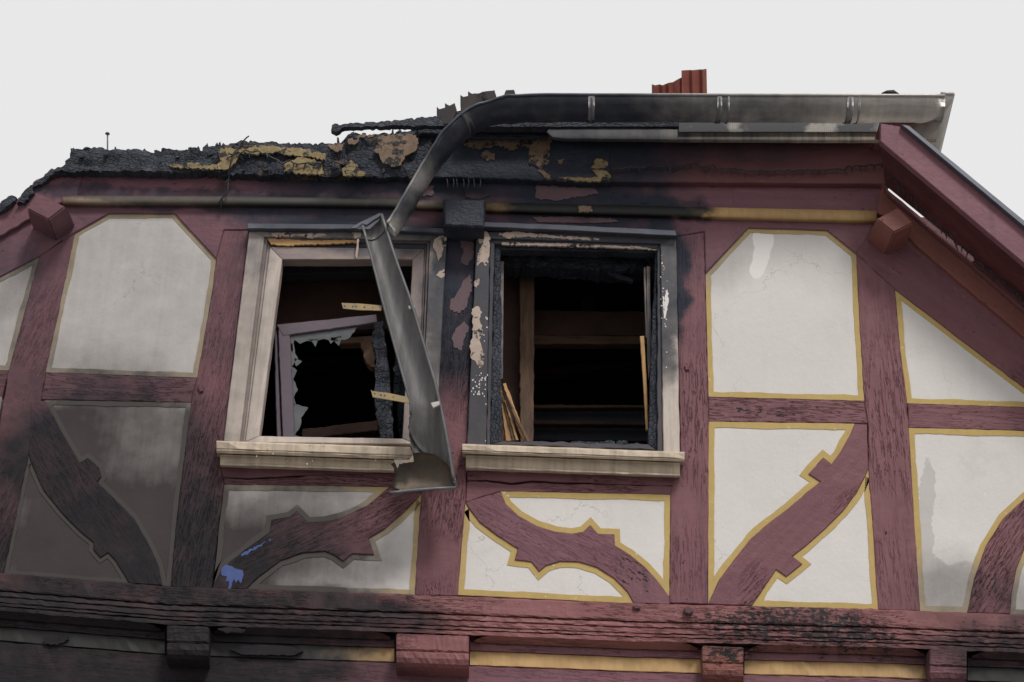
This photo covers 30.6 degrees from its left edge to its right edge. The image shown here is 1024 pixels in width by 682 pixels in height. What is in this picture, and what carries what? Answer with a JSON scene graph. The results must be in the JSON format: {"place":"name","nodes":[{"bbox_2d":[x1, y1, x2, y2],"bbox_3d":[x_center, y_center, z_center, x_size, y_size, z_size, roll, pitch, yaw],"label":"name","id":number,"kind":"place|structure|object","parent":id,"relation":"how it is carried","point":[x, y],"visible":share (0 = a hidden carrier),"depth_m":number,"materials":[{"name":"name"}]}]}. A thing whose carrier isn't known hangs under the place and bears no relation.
{"place":"outdoors","nodes":[
{"label":"outdoors","id":0,"kind":"place"},
{"bbox_2d":[0,69,1023,681],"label":"timber framed house","id":1,"kind":"structure","parent":0,"point":[250,429],"depth_m":8.94,"materials":[{"name":"red paint"}]},
{"bbox_2d":[217,223,446,472],"bbox_3d":[-0.852,0.050,9.067,1.153,1.345,0.290,4,-27,1],"label":"window","id":2,"kind":"structure","parent":1,"relation":"in","point":[271,247],"depth_m":9.09,"materials":[{"name":"beige paint"}]},
{"bbox_2d":[501,388,505,439],"bbox_3d":[-0.043,0.325,8.998,0.058,0.334,0.010,2,-27,0],"label":"pine lath","id":3,"kind":"object","parent":1,"relation":"on","point":[503,425],"visible":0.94,"depth_m":8.95,"materials":[{"name":"brown wood"}]},
{"bbox_2d":[501,391,511,441],"bbox_3d":[-0.038,0.360,8.969,0.056,0.273,0.010,-14,-26,-8],"label":"pine lath","id":4,"kind":"object","parent":1,"relation":"on","point":[507,433],"visible":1,"depth_m":8.94,"materials":[{"name":"brown wood"}]},
{"bbox_2d":[502,397,515,440],"bbox_3d":[-0.018,0.373,8.951,0.025,0.241,0.010,-14,-26,-8],"label":"pine lath","id":5,"kind":"object","parent":1,"relation":"on","point":[510,425],"visible":1,"depth_m":8.94,"materials":[{"name":"brown wood"}]},
{"bbox_2d":[504,400,518,440],"bbox_3d":[-0.004,0.380,8.937,0.014,0.220,0.010,-14,-26,-8],"label":"pine lath","id":6,"kind":"object","parent":1,"relation":"on","point":[513,427],"visible":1,"depth_m":8.92,"materials":[{"name":"brown wood"}]},
{"bbox_2d":[507,396,518,419],"bbox_3d":[0.026,0.370,8.920,0.034,0.248,0.010,-14,-26,-8],"label":"pine lath","id":7,"kind":"object","parent":1,"relation":"on","point":[510,403],"visible":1,"depth_m":8.95,"materials":[{"name":"brown wood"}]},
{"bbox_2d":[503,383,525,441],"bbox_3d":[0.013,0.340,8.946,0.030,0.318,0.010,-14,-26,-8],"label":"pine lath","id":8,"kind":"object","parent":1,"relation":"on","point":[510,399],"visible":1,"depth_m":8.96,"materials":[{"name":"brown wood"}]},
{"bbox_2d":[511,410,529,441],"bbox_3d":[0.041,0.403,8.892,0.043,0.185,0.010,-14,-26,-8],"label":"pine lath","id":9,"kind":"object","parent":1,"relation":"on","point":[522,430],"visible":1,"depth_m":8.88,"materials":[{"name":"brown wood"}]},
{"bbox_2d":[462,222,684,477],"bbox_3d":[0.274,0.043,9.047,1.145,1.348,0.209,4,-27,1],"label":"window","id":10,"kind":"structure","parent":1,"relation":"in","point":[661,456],"depth_m":9.02,"materials":[{"name":"paint"}]},
{"bbox_2d":[607,272,633,283],"bbox_3d":[0.533,-0.326,9.457,0.169,0.028,0.020,20,-26,9],"label":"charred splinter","id":11,"kind":"object","parent":1,"relation":"hanging from","point":[621,278],"visible":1,"depth_m":9.45,"materials":[{"name":"black wood"}]},
{"bbox_2d":[640,336,647,431],"bbox_3d":[0.639,0.203,9.060,0.039,0.506,0.020,2,-27,0],"label":"pine board","id":12,"kind":"object","parent":1,"relation":"on","point":[642,347],"visible":1,"depth_m":9.06,"materials":[{"name":"brown wood"}]},
{"bbox_2d":[881,163,1023,306],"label":"roof trim","id":13,"kind":"structure","parent":1,"relation":"attached to","point":[961,245],"depth_m":9.17,"materials":[{"name":"brown wood"}]},
{"bbox_2d":[0,0,1023,219],"label":"sky","id":14,"kind":"structure","parent":0,"point":[152,75],"materials":[{"name":"white"}]}
]}

